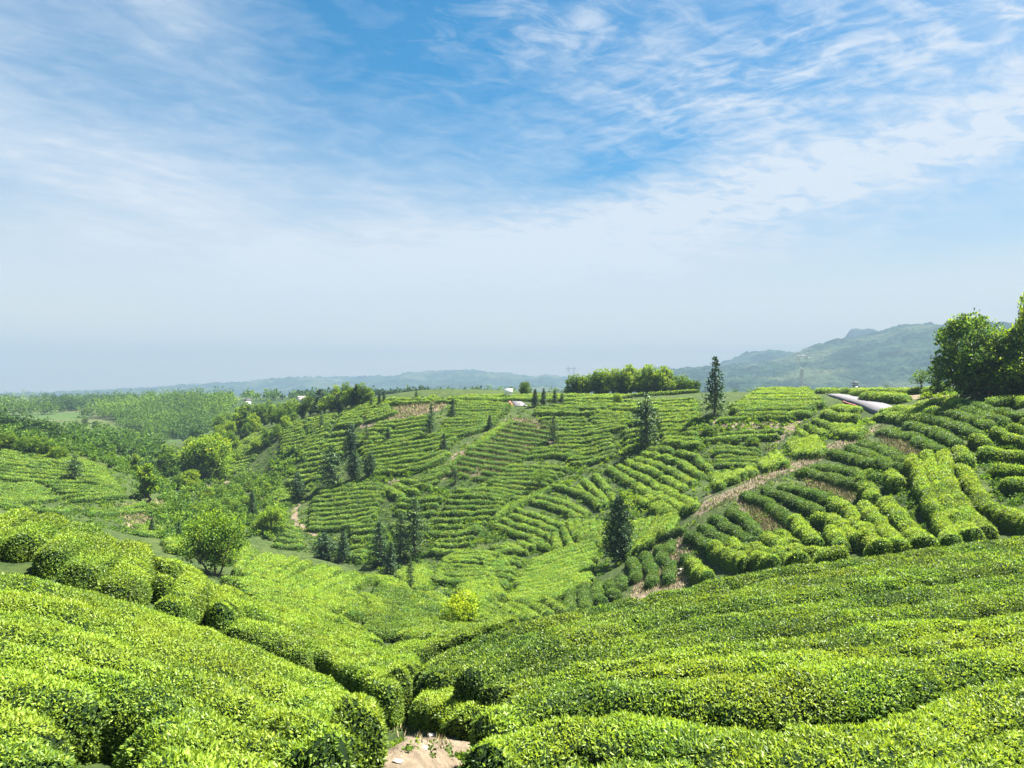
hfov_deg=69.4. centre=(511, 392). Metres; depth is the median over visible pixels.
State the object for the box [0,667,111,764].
tea hedge
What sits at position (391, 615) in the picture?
tea hedge
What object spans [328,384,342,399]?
broadleaf tree
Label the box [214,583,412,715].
tea hedge
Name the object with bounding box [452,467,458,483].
conifer tree
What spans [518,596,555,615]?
tea hedge
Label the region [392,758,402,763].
stone
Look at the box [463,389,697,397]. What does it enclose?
tea hedge
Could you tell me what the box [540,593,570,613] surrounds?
tea hedge
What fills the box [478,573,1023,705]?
tea hedge
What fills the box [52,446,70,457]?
broadleaf tree
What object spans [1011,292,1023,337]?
broadleaf tree
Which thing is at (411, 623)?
tea hedge
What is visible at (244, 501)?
broadleaf tree
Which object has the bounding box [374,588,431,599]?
tea hedge
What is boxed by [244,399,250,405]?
farmhouse
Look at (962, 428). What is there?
tea hedge
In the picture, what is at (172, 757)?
tea hedge
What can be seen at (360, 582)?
tea hedge
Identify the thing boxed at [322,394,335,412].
broadleaf tree
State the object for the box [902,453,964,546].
tea hedge
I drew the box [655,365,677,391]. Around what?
broadleaf tree
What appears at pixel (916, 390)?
tea hedge
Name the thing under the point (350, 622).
tea hedge
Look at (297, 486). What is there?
conifer tree
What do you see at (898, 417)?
tea hedge
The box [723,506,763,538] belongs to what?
tea hedge
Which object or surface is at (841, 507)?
tea hedge
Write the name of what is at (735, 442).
bush
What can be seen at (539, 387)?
mountain
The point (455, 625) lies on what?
tea hedge
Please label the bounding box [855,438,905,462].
tea hedge
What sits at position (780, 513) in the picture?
tea hedge
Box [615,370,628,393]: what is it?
broadleaf tree
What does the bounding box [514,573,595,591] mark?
tea hedge
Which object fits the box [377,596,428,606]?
tea hedge
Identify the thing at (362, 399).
broadleaf tree
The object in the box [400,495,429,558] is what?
conifer tree
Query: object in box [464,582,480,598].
tea hedge
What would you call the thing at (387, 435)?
conifer tree
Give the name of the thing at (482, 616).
tea hedge
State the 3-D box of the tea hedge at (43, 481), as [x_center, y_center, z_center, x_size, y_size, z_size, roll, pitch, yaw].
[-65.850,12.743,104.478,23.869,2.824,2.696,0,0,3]
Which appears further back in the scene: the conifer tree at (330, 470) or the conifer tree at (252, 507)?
the conifer tree at (330, 470)
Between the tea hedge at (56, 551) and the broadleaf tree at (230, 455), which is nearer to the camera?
the tea hedge at (56, 551)
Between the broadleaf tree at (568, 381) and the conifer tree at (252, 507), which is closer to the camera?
the conifer tree at (252, 507)
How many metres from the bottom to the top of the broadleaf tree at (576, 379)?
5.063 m
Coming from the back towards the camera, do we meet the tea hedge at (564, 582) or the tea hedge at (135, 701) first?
the tea hedge at (564, 582)
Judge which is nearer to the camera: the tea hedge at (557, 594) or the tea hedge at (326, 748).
the tea hedge at (326, 748)
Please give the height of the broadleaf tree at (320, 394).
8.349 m
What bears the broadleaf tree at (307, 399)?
on the ground
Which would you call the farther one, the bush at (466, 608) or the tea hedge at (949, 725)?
the bush at (466, 608)
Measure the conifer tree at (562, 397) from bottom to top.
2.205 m
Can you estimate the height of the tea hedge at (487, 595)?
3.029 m
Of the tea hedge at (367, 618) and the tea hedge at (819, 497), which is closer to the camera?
the tea hedge at (367, 618)
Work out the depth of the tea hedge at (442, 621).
41.06 m
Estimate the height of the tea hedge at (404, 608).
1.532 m
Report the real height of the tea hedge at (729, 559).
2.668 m
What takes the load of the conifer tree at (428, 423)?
on the ground
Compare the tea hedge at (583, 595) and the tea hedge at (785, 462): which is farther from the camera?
the tea hedge at (785, 462)
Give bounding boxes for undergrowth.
[0,391,1023,760]
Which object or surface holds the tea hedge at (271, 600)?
on the ground
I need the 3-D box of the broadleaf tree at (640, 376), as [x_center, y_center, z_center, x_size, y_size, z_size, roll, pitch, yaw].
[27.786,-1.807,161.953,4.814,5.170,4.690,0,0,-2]
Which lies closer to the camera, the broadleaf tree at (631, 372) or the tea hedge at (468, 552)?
the tea hedge at (468, 552)
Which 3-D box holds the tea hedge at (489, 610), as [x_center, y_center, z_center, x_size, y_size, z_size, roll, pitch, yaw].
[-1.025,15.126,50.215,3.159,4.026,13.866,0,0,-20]
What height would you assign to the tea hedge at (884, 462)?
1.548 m
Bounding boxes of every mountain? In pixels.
[0,367,672,396]
[376,383,611,395]
[615,321,1016,393]
[719,350,792,365]
[845,328,876,337]
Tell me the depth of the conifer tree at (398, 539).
99.75 m
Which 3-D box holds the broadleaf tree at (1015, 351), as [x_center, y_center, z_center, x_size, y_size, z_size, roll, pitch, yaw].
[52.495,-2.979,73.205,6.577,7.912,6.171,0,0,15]
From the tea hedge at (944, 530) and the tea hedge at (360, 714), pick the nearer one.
the tea hedge at (360, 714)
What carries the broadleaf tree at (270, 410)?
on the ground
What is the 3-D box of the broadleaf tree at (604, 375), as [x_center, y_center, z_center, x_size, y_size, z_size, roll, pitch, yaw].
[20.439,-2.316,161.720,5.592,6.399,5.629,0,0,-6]
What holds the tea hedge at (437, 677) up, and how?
on the ground
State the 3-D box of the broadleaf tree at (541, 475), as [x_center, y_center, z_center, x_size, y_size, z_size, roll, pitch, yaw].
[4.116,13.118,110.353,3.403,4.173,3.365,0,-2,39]
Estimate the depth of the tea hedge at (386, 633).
35.56 m
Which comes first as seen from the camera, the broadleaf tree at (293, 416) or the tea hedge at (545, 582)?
the tea hedge at (545, 582)
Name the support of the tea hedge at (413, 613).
on the ground
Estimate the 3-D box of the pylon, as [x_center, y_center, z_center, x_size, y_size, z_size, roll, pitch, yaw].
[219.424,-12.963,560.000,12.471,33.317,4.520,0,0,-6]
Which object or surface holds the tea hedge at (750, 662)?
on the ground
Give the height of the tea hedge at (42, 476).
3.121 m
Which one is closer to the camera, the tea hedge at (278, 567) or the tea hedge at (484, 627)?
the tea hedge at (484, 627)
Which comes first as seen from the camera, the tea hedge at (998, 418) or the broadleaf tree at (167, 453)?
the tea hedge at (998, 418)
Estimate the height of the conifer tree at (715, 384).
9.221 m
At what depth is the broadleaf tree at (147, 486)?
101.81 m
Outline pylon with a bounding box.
[794,355,809,386]
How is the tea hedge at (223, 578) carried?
on the ground
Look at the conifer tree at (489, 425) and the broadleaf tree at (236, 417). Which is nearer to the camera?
the conifer tree at (489, 425)
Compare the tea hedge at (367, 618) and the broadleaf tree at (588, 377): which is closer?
the tea hedge at (367, 618)
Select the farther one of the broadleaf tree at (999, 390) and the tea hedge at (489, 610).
the broadleaf tree at (999, 390)
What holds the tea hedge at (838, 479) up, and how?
on the ground
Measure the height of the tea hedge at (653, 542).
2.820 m
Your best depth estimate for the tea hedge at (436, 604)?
53.24 m
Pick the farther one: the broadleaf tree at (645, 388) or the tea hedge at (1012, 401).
the broadleaf tree at (645, 388)
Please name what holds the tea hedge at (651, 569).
on the ground
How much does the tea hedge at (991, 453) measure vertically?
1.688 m
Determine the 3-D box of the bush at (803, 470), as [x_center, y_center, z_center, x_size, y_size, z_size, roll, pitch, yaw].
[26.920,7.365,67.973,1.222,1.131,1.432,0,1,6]
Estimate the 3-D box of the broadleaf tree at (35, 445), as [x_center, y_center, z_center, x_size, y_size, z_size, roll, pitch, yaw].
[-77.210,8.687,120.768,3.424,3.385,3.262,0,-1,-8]
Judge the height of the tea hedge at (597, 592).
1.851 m
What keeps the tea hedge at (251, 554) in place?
on the ground
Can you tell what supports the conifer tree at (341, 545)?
on the ground
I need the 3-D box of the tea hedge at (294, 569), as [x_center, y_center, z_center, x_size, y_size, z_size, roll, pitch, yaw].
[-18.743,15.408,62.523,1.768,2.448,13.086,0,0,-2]
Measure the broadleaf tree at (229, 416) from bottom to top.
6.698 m
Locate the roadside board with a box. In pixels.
[504,389,512,395]
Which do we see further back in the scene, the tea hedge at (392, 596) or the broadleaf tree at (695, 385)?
the broadleaf tree at (695, 385)
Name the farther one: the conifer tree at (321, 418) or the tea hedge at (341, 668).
the conifer tree at (321, 418)
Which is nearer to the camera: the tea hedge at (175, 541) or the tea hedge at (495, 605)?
the tea hedge at (495, 605)
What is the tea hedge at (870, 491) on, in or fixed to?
on the ground
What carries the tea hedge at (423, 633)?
on the ground
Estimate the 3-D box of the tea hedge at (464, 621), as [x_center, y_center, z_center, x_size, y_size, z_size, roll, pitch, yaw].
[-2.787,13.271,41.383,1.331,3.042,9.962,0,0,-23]
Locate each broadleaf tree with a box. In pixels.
[0,430,19,448]
[7,435,18,447]
[15,436,28,450]
[21,436,36,452]
[27,436,48,452]
[38,440,54,454]
[46,446,60,456]
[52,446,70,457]
[81,416,88,426]
[91,420,99,428]
[130,454,139,470]
[132,463,160,502]
[150,443,182,477]
[171,506,251,575]
[172,449,194,472]
[172,474,183,490]
[179,469,201,490]
[180,450,213,478]
[183,434,233,479]
[183,436,196,447]
[199,500,205,507]
[201,486,215,497]
[203,431,237,473]
[205,501,225,515]
[209,413,227,431]
[213,424,226,438]
[213,486,228,496]
[218,497,232,507]
[221,411,235,423]
[223,420,236,434]
[223,430,238,450]
[226,412,244,434]
[228,484,242,493]
[228,501,242,514]
[231,435,241,448]
[231,449,242,459]
[236,401,259,424]
[237,422,251,439]
[239,496,250,505]
[243,480,253,488]
[246,412,263,432]
[249,438,261,449]
[251,505,288,530]
[256,403,269,424]
[260,427,273,446]
[261,483,271,490]
[263,404,277,424]
[265,399,277,417]
[269,405,285,424]
[270,423,283,438]
[276,408,288,420]
[279,416,291,427]
[280,399,296,416]
[289,398,299,411]
[290,413,298,421]
[295,403,306,418]
[301,395,314,414]
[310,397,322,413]
[312,389,325,400]
[316,397,327,412]
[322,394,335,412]
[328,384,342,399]
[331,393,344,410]
[339,391,348,407]
[340,383,350,396]
[345,386,354,407]
[346,384,361,405]
[353,382,371,404]
[363,387,375,400]
[518,381,532,393]
[531,468,551,488]
[563,375,575,393]
[571,373,584,393]
[574,376,591,393]
[580,373,597,393]
[585,372,606,393]
[593,368,616,393]
[594,383,607,393]
[607,368,620,393]
[613,393,622,403]
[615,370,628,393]
[620,363,642,392]
[620,378,630,393]
[632,373,649,392]
[636,364,661,392]
[639,378,648,391]
[649,375,663,392]
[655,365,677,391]
[667,375,679,391]
[674,374,690,390]
[682,379,693,389]
[691,380,701,390]
[908,367,931,387]
[926,308,999,397]
[926,366,954,394]
[952,323,1023,395]
[952,355,990,397]
[973,354,1022,395]
[978,326,1023,388]
[1002,350,1023,395]
[1007,332,1023,385]
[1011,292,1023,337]
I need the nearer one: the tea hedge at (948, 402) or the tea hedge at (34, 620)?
the tea hedge at (34, 620)
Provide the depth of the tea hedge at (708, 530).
60.68 m
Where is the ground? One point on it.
(414, 757)
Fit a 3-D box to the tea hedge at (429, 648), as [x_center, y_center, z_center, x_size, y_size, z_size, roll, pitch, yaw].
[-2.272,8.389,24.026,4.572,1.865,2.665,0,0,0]
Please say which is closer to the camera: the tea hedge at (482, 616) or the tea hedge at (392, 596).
the tea hedge at (482, 616)
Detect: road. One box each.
[511,401,526,405]
[826,394,891,413]
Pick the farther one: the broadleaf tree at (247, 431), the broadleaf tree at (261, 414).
the broadleaf tree at (261, 414)
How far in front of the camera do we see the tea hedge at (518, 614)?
55.25 m
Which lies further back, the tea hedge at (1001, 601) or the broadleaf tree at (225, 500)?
the broadleaf tree at (225, 500)
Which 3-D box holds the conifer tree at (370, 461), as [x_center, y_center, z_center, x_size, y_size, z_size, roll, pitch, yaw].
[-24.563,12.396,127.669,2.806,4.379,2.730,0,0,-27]
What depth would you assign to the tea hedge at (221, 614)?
16.50 m
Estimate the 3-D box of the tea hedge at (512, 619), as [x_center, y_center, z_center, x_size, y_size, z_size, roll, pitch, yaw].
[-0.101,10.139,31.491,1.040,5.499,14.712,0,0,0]
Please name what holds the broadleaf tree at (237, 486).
on the ground
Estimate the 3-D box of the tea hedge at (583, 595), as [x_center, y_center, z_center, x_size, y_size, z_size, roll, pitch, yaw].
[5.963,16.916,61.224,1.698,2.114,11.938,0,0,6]
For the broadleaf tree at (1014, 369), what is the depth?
73.78 m
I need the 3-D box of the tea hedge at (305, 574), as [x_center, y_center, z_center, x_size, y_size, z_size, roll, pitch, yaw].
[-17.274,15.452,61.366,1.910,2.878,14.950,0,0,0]
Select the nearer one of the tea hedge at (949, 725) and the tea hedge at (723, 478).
the tea hedge at (949, 725)
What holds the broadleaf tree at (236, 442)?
on the ground
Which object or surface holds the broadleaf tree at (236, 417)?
on the ground
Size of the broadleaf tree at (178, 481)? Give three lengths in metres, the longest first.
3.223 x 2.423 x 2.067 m
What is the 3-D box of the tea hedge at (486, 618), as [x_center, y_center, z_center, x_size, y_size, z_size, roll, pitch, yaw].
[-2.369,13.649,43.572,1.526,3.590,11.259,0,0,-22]
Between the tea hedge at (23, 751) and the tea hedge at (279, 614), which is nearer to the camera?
the tea hedge at (23, 751)
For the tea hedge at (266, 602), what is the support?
on the ground
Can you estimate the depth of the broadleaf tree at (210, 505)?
112.70 m
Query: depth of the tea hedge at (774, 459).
75.32 m
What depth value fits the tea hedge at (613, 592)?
58.80 m
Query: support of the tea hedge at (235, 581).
on the ground
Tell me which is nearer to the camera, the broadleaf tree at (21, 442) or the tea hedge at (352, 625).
the tea hedge at (352, 625)
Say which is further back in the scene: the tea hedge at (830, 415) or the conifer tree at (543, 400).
the conifer tree at (543, 400)
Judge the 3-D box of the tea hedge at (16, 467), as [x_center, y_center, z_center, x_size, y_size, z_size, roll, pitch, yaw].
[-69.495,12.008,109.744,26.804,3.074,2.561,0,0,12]
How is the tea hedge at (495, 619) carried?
on the ground
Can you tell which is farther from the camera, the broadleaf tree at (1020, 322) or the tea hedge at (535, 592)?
the broadleaf tree at (1020, 322)
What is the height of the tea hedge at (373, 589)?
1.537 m
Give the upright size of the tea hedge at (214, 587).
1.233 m
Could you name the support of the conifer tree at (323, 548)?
on the ground
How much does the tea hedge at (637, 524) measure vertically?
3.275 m
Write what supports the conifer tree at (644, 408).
on the ground
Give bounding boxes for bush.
[436,586,483,620]
[701,426,718,432]
[706,481,715,489]
[730,437,741,445]
[745,437,760,446]
[797,466,809,477]
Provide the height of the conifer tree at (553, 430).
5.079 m
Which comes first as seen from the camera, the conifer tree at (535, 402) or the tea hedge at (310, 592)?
the tea hedge at (310, 592)
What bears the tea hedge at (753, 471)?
on the ground
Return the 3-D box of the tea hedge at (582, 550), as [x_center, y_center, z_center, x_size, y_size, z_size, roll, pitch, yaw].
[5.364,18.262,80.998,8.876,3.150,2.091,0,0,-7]
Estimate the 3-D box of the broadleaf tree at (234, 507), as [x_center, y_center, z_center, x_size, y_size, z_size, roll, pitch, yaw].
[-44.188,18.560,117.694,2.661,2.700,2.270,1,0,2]
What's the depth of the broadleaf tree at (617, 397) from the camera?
141.01 m
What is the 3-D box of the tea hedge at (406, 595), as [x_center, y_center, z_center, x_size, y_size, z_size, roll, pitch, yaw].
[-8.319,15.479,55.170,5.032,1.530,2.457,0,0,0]
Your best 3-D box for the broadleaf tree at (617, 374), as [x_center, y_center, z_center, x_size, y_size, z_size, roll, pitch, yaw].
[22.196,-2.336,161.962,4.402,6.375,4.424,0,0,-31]
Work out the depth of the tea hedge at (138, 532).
81.33 m
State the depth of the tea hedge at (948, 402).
77.92 m
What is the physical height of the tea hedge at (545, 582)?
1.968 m
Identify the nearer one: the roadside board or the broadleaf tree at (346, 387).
the roadside board
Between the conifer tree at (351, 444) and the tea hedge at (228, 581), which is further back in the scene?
the conifer tree at (351, 444)
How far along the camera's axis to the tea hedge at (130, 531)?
86.71 m
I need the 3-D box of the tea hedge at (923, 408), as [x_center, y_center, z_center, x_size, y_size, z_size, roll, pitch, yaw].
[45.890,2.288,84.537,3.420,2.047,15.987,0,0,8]
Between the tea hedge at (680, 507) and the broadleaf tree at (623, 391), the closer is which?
the tea hedge at (680, 507)
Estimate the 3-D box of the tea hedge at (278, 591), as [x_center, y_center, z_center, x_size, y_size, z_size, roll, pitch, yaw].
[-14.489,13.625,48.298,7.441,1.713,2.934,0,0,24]
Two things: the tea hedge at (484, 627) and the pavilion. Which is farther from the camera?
the pavilion
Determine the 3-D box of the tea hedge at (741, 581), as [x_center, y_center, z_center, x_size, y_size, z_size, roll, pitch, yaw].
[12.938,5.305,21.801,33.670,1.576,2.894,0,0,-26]
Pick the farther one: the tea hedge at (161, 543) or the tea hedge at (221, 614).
the tea hedge at (161, 543)
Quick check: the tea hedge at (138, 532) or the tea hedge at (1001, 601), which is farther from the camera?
the tea hedge at (138, 532)
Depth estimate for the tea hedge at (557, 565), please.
77.47 m
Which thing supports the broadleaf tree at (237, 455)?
on the ground
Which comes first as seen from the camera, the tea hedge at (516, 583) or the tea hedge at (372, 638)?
the tea hedge at (372, 638)
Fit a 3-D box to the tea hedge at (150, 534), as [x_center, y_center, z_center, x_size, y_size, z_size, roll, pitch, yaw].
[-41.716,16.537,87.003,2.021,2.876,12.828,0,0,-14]
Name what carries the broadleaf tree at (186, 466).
on the ground
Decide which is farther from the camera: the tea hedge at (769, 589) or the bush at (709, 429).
the bush at (709, 429)
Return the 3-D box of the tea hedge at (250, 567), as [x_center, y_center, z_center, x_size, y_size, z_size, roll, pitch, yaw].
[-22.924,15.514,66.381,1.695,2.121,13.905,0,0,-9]
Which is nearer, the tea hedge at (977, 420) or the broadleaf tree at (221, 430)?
the tea hedge at (977, 420)
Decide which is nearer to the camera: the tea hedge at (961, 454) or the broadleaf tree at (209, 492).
the tea hedge at (961, 454)
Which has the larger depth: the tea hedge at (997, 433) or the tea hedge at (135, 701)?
the tea hedge at (997, 433)
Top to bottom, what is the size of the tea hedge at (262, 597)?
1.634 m
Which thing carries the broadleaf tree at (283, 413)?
on the ground
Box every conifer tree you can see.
[63,455,84,478]
[148,518,154,530]
[176,521,182,534]
[247,492,257,514]
[287,471,306,499]
[308,532,337,560]
[317,444,343,485]
[318,411,324,425]
[332,531,352,559]
[340,423,359,452]
[344,450,363,479]
[361,452,376,475]
[363,425,369,439]
[365,520,388,566]
[377,392,381,404]
[382,542,399,573]
[384,427,392,440]
[391,511,409,557]
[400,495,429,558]
[405,554,415,586]
[424,404,435,433]
[438,433,448,449]
[449,399,456,417]
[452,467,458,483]
[484,415,493,429]
[530,389,539,406]
[539,388,546,404]
[547,415,559,442]
[551,390,558,403]
[560,392,563,402]
[600,495,637,562]
[632,391,661,447]
[701,356,726,414]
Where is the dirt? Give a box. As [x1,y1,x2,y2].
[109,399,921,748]
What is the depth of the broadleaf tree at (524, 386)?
160.57 m
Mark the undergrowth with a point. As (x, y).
(176, 505)
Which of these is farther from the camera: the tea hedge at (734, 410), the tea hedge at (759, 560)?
the tea hedge at (734, 410)
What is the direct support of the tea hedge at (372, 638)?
on the ground
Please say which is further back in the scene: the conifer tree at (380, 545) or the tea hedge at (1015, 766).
the conifer tree at (380, 545)
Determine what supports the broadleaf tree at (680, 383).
on the ground
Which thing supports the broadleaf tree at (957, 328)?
on the ground
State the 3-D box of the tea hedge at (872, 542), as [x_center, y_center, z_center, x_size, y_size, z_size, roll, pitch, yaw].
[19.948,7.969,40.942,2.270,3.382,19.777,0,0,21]
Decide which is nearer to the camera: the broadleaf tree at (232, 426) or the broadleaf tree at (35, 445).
the broadleaf tree at (35, 445)
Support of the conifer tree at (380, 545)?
on the ground
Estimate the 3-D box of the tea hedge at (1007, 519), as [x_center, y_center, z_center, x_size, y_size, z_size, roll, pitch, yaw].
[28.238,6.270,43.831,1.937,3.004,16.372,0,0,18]
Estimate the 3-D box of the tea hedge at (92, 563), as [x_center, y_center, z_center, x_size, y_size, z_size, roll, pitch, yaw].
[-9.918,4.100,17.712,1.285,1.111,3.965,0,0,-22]
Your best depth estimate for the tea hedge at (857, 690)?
9.16 m
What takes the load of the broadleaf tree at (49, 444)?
on the ground
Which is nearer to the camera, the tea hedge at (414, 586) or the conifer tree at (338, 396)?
the tea hedge at (414, 586)
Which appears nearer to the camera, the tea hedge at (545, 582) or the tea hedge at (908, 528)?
the tea hedge at (908, 528)
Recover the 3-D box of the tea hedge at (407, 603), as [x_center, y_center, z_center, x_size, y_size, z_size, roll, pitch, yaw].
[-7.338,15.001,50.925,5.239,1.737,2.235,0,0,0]
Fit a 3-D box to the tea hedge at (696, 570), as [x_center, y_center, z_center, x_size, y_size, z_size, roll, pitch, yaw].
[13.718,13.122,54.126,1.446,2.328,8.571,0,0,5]
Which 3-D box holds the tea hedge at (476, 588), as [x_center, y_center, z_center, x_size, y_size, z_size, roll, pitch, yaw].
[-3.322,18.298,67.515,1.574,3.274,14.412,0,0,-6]
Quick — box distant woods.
[0,384,925,458]
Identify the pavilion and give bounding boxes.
[849,382,859,388]
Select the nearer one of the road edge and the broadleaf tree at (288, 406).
the road edge
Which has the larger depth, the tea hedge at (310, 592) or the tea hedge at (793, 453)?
the tea hedge at (793, 453)
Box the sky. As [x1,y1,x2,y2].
[0,0,1023,396]
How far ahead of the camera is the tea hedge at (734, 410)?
111.34 m
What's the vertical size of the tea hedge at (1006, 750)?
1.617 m
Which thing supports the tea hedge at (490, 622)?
on the ground
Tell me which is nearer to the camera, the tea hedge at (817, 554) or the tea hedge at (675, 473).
the tea hedge at (817, 554)
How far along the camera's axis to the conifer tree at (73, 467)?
105.72 m
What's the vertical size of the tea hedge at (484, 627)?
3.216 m
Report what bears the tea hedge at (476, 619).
on the ground
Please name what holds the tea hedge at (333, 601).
on the ground
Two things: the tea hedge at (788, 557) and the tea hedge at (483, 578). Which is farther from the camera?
the tea hedge at (483, 578)
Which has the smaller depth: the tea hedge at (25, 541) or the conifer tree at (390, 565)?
the tea hedge at (25, 541)
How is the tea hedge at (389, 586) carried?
on the ground
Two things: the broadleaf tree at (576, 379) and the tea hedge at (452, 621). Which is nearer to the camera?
the tea hedge at (452, 621)
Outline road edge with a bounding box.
[843,401,859,406]
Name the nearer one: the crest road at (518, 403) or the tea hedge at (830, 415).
the tea hedge at (830, 415)
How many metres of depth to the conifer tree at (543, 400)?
149.74 m
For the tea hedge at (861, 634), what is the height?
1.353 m
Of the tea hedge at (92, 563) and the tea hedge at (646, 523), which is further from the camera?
the tea hedge at (646, 523)
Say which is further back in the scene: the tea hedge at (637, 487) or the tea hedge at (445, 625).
the tea hedge at (637, 487)
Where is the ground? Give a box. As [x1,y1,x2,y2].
[0,389,1023,767]
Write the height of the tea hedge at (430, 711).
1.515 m
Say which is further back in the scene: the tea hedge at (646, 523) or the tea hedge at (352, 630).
the tea hedge at (646, 523)
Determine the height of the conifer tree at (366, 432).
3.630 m
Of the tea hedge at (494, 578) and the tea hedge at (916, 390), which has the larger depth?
the tea hedge at (916, 390)
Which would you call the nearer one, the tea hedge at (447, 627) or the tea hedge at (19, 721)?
the tea hedge at (19, 721)
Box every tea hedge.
[0,460,116,480]
[0,464,117,481]
[0,467,119,484]
[0,470,125,491]
[0,475,124,492]
[0,507,37,560]
[0,511,71,562]
[0,572,351,721]
[0,588,389,767]
[0,610,363,767]
[0,619,355,767]
[0,639,308,767]
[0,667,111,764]
[0,705,77,763]
[0,734,82,767]
[30,521,104,579]
[55,531,122,590]
[94,538,155,606]
[110,715,289,767]
[127,523,173,534]
[131,527,168,535]
[137,743,237,767]
[139,528,166,537]
[150,571,174,602]
[153,556,211,625]
[159,537,186,545]
[163,538,189,548]
[163,544,183,553]
[204,592,401,687]
[207,590,363,652]
[208,580,222,597]
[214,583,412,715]
[219,575,285,586]
[220,546,247,566]
[222,576,301,591]
[222,617,405,729]
[230,547,259,576]
[230,585,417,678]
[231,578,300,592]
[235,580,308,596]
[238,583,315,602]
[240,587,324,606]
[241,552,273,576]
[245,589,332,612]
[245,594,301,612]
[250,554,285,576]
[252,593,331,610]
[260,555,301,579]
[264,598,335,614]
[267,598,348,618]
[270,559,314,582]
[273,599,353,621]
[275,602,354,621]
[278,603,364,630]
[280,563,329,587]
[286,613,377,636]
[289,565,343,589]
[290,586,324,601]
[297,610,359,627]
[299,612,422,664]
[303,612,361,630]
[306,570,359,589]
[306,613,421,668]
[310,615,370,633]
[314,573,373,597]
[316,589,342,614]
[316,620,384,646]
[340,589,368,621]
[358,591,387,616]
[361,616,443,626]
[363,619,448,627]
[363,622,404,643]
[369,610,438,618]
[370,587,424,593]
[371,606,441,616]
[371,616,441,624]
[372,591,427,599]
[372,599,438,611]
[372,612,420,620]
[373,603,438,613]
[374,584,424,592]
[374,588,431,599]
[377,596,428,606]
[378,594,428,601]
[383,626,503,663]
[388,620,442,626]
[393,625,484,643]
[405,571,426,589]
[405,577,425,591]
[406,589,442,598]
[407,687,486,740]
[410,544,1023,702]
[410,591,448,599]
[411,535,1023,688]
[411,598,452,611]
[412,596,445,602]
[412,684,454,697]
[415,571,429,588]
[417,570,430,585]
[420,567,432,576]
[420,617,464,626]
[421,616,477,625]
[423,621,466,626]
[424,620,462,627]
[424,625,453,629]
[432,616,483,623]
[437,613,489,622]
[439,554,506,565]
[439,610,491,617]
[441,612,490,620]
[443,618,476,623]
[450,549,511,559]
[452,549,1023,685]
[452,554,1023,704]
[453,602,516,617]
[455,582,473,597]
[457,606,503,615]
[457,674,1023,767]
[459,389,700,401]
[460,619,506,633]
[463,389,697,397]
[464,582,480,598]
[465,620,506,633]
[466,579,485,598]
[467,596,510,614]
[467,600,514,615]
[467,639,1023,748]
[475,579,493,602]
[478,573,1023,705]
[479,575,497,601]
[481,618,510,625]
[483,623,1023,713]
[487,572,506,601]
[489,617,500,621]
[492,602,531,622]
[496,611,1023,704]
[503,580,591,603]
[505,601,543,619]
[505,616,519,623]
[507,577,590,595]
[511,563,594,588]
[513,567,593,591]
[514,570,594,590]
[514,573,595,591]
[515,551,599,578]
[515,559,595,580]
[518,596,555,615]
[522,554,599,576]
[523,545,599,571]
[529,728,1023,767]
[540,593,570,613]
[562,583,577,610]
[575,580,593,608]
[581,584,1023,662]
[590,579,607,605]
[603,578,621,601]
[608,405,700,412]
[621,518,645,561]
[624,555,643,584]
[630,482,664,500]
[632,515,654,555]
[638,550,660,589]
[640,514,661,551]
[648,512,668,549]
[650,481,678,494]
[657,509,680,540]
[658,475,688,492]
[663,465,697,486]
[666,497,687,516]
[682,531,711,555]
[683,555,714,584]
[696,522,729,546]
[705,539,749,574]
[706,514,758,542]
[719,474,728,486]
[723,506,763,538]
[724,536,781,571]
[728,405,813,415]
[738,490,792,526]
[744,466,759,477]
[747,540,811,566]
[758,530,850,563]
[759,485,827,516]
[770,456,781,470]
[773,528,801,544]
[775,483,835,507]
[776,454,790,468]
[784,513,826,546]
[789,447,798,458]
[794,468,876,491]
[797,444,808,459]
[808,511,861,552]
[809,463,883,483]
[814,385,952,395]
[819,409,861,423]
[821,524,851,553]
[825,448,876,469]
[825,495,858,517]
[828,422,869,432]
[843,443,902,473]
[844,510,894,557]
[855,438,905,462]
[856,482,881,504]
[856,499,912,553]
[858,390,912,403]
[872,410,921,424]
[874,427,948,453]
[875,495,939,549]
[877,404,939,414]
[901,420,966,447]
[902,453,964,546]
[912,396,969,408]
[917,448,986,542]
[921,412,986,438]
[932,406,996,432]
[934,448,999,539]
[950,444,976,468]
[951,403,1012,426]
[953,462,1023,535]
[964,399,1023,422]
[974,445,1023,466]
[982,394,1023,409]
[988,425,1023,449]
[1012,760,1023,767]
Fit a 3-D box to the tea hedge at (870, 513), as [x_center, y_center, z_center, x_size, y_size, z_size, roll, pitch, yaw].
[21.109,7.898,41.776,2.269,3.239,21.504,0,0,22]
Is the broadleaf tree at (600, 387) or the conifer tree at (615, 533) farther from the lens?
the broadleaf tree at (600, 387)
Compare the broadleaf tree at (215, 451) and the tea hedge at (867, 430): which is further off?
the broadleaf tree at (215, 451)
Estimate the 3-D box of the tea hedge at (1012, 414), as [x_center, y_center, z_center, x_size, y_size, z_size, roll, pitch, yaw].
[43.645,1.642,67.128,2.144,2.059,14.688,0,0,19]
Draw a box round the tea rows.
[0,386,1023,601]
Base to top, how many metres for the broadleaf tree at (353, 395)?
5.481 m
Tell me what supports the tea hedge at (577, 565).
on the ground
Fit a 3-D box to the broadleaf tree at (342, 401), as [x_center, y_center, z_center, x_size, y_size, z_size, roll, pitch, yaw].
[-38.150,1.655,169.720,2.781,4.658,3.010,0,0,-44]
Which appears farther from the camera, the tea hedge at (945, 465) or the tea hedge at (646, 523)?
the tea hedge at (646, 523)
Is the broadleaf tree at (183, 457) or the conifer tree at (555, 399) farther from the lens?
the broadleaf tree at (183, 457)
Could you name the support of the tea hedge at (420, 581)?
on the ground

